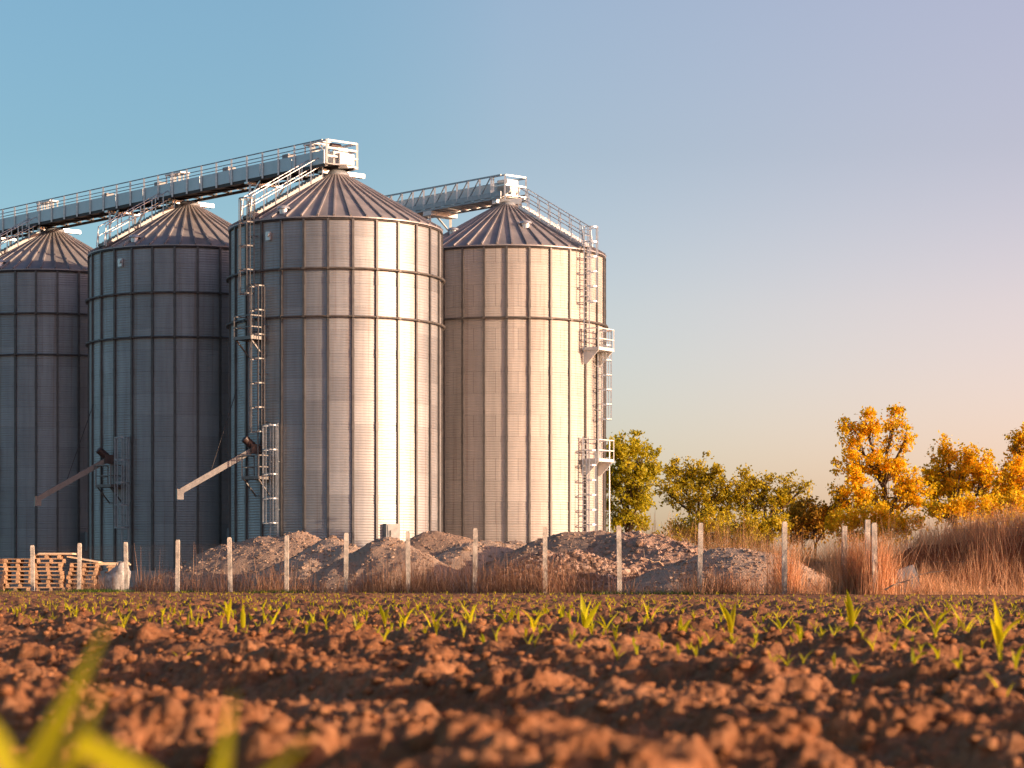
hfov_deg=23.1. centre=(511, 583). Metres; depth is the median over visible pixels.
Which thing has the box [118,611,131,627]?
maize seedling
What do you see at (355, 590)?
dry stalks
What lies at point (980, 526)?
dry grass
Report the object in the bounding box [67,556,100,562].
plywood sheet
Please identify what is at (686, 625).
maize seedling
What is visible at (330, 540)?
gravel pile
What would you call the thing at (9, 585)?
wooden pallet
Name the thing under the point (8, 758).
maize seedling
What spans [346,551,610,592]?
dry stalks
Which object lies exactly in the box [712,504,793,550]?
shrub
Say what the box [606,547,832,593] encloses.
gravel pile
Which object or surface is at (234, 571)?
dry stalks
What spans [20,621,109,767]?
maize seedling
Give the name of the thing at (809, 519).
shrub
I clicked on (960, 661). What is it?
maize seedling
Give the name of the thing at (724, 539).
tall grass
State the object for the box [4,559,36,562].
wooden pallet
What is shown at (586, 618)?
maize seedling
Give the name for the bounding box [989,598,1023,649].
maize seedling
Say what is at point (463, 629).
maize seedling
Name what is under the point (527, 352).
grain silo
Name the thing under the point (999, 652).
maize seedling
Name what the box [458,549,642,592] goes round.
rubble pile
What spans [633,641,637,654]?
maize seedling
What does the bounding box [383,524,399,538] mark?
access door
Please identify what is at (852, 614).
maize seedling
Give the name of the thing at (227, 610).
maize seedling
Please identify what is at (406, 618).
maize seedling
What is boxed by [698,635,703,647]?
maize seedling
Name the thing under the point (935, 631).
maize seedling
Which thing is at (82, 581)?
wooden pallet
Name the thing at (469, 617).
maize seedling
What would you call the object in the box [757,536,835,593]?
reed clump
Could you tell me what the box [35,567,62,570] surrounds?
wooden pallet
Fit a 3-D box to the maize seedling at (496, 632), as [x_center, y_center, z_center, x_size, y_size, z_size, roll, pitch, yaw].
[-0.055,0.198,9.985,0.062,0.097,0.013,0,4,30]
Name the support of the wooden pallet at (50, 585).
on the wooden pallet
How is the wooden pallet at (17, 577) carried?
on the wooden pallet at (17, 581)
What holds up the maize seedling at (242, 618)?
on the field
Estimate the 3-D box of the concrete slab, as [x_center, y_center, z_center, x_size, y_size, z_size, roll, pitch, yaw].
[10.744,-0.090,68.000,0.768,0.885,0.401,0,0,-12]
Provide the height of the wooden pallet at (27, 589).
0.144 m
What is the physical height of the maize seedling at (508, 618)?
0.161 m
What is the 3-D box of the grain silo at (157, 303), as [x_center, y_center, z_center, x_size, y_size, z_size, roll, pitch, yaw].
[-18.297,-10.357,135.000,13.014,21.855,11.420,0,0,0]
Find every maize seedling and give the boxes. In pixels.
[0,728,20,767]
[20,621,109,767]
[61,684,105,767]
[72,732,151,767]
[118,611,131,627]
[214,693,234,767]
[216,598,231,623]
[240,605,245,627]
[265,607,280,623]
[271,734,312,767]
[305,621,312,633]
[353,615,363,629]
[377,601,388,626]
[378,628,391,640]
[398,607,414,627]
[421,605,450,626]
[431,617,440,634]
[459,600,477,622]
[459,620,465,637]
[492,623,502,641]
[496,608,513,622]
[508,607,516,622]
[519,608,554,631]
[539,623,545,633]
[552,603,569,620]
[580,595,601,627]
[593,611,619,628]
[609,639,624,660]
[612,627,622,639]
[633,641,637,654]
[642,599,664,622]
[676,642,681,654]
[678,616,691,631]
[690,645,697,655]
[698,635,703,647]
[717,599,735,633]
[766,613,795,628]
[776,618,780,631]
[778,653,794,665]
[792,621,802,640]
[793,628,804,641]
[832,652,835,667]
[843,591,864,628]
[852,673,858,682]
[862,634,876,650]
[890,635,899,651]
[893,607,918,627]
[912,648,925,664]
[920,604,955,636]
[926,642,939,658]
[933,624,938,638]
[948,604,984,631]
[951,648,961,668]
[986,673,1014,696]
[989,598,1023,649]
[996,645,1002,660]
[1012,645,1023,668]
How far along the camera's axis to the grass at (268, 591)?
75.56 m
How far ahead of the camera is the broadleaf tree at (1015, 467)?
103.65 m
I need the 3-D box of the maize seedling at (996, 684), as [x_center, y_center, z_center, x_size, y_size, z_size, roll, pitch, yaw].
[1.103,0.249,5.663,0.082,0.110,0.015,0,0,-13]
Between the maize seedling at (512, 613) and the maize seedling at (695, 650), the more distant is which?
the maize seedling at (512, 613)
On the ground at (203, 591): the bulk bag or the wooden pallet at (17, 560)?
the bulk bag
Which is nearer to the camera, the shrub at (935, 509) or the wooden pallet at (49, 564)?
the wooden pallet at (49, 564)
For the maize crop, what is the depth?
28.19 m
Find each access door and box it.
[85,532,87,550]
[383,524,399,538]
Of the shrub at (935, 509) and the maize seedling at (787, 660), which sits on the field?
the maize seedling at (787, 660)
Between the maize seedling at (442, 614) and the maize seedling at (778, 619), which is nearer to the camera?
the maize seedling at (778, 619)
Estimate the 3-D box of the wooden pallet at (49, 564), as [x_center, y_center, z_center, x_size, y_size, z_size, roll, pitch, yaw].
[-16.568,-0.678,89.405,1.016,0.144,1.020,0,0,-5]
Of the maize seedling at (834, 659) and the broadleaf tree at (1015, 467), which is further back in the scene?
the broadleaf tree at (1015, 467)
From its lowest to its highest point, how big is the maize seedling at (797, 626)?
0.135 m
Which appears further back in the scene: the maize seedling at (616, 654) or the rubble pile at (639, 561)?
the rubble pile at (639, 561)
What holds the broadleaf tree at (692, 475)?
on the ground at (203, 591)
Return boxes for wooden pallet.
[3,563,29,566]
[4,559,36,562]
[4,579,30,582]
[4,588,30,590]
[5,575,30,578]
[5,583,30,586]
[6,571,30,574]
[8,567,30,570]
[35,555,63,558]
[35,563,63,566]
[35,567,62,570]
[35,571,64,574]
[35,575,64,578]
[35,579,65,582]
[35,583,63,586]
[37,559,65,562]
[66,575,97,578]
[66,583,99,586]
[68,571,100,574]
[68,579,97,582]
[69,567,100,570]
[70,563,99,566]
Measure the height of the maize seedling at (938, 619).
0.193 m
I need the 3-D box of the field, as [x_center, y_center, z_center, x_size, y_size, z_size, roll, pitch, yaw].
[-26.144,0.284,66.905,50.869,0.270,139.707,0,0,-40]
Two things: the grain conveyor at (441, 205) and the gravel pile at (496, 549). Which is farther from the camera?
the grain conveyor at (441, 205)
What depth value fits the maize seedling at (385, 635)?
10.91 m
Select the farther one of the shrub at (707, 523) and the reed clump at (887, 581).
the shrub at (707, 523)
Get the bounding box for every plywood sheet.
[37,553,76,554]
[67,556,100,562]
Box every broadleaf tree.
[606,429,663,532]
[654,450,738,528]
[724,464,814,552]
[827,402,942,553]
[917,430,1023,530]
[987,421,1023,501]
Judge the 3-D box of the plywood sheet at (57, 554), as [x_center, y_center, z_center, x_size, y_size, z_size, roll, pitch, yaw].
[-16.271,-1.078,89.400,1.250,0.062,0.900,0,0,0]
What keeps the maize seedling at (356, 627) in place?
on the field
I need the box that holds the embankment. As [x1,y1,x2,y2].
[886,536,1023,592]
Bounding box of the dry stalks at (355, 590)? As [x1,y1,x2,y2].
[200,552,766,593]
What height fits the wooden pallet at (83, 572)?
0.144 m
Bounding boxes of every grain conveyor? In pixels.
[0,139,364,245]
[385,174,526,230]
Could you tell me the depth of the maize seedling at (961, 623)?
11.05 m
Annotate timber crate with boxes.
[105,565,114,572]
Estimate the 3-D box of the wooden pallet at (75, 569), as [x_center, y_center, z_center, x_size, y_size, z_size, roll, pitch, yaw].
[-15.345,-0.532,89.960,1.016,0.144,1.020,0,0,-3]
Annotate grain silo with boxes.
[0,217,92,588]
[34,191,230,588]
[176,158,444,547]
[443,187,613,542]
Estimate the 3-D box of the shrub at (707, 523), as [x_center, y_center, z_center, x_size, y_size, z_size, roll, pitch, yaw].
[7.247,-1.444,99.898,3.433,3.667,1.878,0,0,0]
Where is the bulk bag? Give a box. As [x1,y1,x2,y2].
[105,561,130,589]
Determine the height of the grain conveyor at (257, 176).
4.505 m
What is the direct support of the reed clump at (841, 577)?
on the ground at (203, 591)
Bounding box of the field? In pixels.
[0,591,1023,767]
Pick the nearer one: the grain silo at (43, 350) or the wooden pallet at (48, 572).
the wooden pallet at (48, 572)
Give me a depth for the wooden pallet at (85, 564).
89.40 m
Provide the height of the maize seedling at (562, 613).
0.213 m
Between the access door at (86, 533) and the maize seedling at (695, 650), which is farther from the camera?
the access door at (86, 533)
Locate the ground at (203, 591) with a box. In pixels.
[9,589,1012,594]
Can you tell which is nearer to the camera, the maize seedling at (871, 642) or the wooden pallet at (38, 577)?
the maize seedling at (871, 642)
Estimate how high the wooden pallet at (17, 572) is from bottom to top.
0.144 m
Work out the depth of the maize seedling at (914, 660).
7.46 m
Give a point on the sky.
(807, 214)
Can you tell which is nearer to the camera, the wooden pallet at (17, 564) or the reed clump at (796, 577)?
the reed clump at (796, 577)
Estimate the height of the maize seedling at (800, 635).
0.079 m
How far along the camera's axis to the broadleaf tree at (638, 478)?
149.71 m
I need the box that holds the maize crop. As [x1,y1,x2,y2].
[0,590,1023,620]
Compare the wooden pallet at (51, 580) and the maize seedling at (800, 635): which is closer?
the maize seedling at (800, 635)
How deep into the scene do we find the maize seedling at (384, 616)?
14.98 m
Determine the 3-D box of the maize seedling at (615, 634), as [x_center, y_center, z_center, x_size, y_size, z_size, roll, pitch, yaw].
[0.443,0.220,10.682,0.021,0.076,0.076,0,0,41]
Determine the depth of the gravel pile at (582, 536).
84.05 m
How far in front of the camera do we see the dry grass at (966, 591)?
63.27 m
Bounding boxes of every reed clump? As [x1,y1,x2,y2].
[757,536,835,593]
[810,531,885,593]
[841,532,920,594]
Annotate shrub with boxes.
[652,501,733,548]
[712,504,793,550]
[777,496,839,557]
[821,499,927,548]
[921,481,1023,532]
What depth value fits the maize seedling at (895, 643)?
8.79 m
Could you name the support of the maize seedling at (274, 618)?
on the field
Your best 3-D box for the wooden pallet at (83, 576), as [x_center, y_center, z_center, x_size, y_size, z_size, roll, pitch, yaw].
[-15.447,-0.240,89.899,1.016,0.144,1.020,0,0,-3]
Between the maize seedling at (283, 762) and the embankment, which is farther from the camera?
the embankment
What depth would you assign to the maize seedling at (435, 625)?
10.44 m
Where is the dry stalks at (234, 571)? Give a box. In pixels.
[133,544,340,591]
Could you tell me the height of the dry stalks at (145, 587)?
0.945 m
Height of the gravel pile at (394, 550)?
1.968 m
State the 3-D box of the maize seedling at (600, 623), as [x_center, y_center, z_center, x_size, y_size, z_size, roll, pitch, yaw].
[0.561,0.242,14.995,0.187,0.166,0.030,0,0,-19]
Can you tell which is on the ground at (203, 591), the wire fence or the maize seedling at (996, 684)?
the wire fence
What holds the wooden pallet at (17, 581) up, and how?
on the wooden pallet at (9, 585)
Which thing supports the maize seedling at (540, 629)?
on the field
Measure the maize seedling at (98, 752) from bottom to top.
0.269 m
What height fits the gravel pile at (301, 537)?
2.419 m
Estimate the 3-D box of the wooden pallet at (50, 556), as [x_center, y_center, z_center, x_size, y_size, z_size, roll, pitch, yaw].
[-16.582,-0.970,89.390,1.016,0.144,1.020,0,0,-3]
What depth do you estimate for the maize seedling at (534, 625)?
11.63 m
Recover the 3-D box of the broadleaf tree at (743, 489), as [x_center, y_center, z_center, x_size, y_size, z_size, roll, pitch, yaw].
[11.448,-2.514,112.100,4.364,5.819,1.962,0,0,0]
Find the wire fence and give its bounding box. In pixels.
[30,520,1023,593]
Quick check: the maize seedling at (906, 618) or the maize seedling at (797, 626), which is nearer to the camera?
the maize seedling at (797, 626)
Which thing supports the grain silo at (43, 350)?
on the ground at (203, 591)
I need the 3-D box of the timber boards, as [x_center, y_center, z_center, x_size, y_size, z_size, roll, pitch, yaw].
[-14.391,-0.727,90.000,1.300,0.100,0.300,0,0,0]
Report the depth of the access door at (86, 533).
140.27 m
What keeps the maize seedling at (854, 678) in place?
on the field
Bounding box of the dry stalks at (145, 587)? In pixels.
[49,565,289,591]
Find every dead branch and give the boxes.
[642,548,663,565]
[884,563,947,590]
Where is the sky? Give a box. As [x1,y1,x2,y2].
[0,0,1023,561]
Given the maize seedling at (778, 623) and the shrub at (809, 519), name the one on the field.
the maize seedling at (778, 623)
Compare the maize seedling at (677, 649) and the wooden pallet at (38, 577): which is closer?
the maize seedling at (677, 649)
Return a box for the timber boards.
[93,562,130,564]
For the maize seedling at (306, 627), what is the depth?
11.85 m
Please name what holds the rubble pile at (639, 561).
on the ground at (203, 591)
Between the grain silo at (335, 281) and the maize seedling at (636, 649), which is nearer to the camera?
the maize seedling at (636, 649)
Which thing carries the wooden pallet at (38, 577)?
on the wooden pallet at (51, 580)
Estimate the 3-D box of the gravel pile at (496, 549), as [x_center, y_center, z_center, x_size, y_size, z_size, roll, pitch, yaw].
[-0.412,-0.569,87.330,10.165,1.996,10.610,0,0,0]
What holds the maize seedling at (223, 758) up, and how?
on the field
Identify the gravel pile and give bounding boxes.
[129,530,320,591]
[232,535,359,591]
[292,537,477,591]
[405,531,472,555]
[435,539,526,574]
[477,530,621,577]
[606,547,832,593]
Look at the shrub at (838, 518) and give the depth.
97.77 m
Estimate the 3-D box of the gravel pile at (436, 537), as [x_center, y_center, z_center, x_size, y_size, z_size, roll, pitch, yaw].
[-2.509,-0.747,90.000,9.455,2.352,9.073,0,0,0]
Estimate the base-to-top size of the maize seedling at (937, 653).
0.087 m
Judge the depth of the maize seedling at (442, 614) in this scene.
15.03 m
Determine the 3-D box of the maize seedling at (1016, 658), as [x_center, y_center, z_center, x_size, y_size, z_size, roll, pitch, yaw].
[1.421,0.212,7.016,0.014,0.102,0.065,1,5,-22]
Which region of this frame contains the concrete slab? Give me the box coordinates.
[893,564,920,584]
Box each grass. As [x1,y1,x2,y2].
[0,588,838,594]
[602,509,934,570]
[672,563,1023,594]
[802,501,1023,592]
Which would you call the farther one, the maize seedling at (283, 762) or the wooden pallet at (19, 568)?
the wooden pallet at (19, 568)
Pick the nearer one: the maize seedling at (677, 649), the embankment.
the maize seedling at (677, 649)
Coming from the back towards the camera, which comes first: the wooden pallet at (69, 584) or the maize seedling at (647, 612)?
the wooden pallet at (69, 584)
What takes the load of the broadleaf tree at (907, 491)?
on the ground at (203, 591)
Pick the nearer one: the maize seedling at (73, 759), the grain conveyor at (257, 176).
the maize seedling at (73, 759)
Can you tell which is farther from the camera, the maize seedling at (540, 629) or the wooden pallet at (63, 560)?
the wooden pallet at (63, 560)
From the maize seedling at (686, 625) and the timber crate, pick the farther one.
the timber crate
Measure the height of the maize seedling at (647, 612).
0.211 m
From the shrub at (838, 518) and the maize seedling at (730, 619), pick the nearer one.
the maize seedling at (730, 619)
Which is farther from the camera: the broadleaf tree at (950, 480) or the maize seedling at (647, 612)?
the broadleaf tree at (950, 480)
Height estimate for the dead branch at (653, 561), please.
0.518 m
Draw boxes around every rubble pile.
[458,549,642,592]
[583,531,706,573]

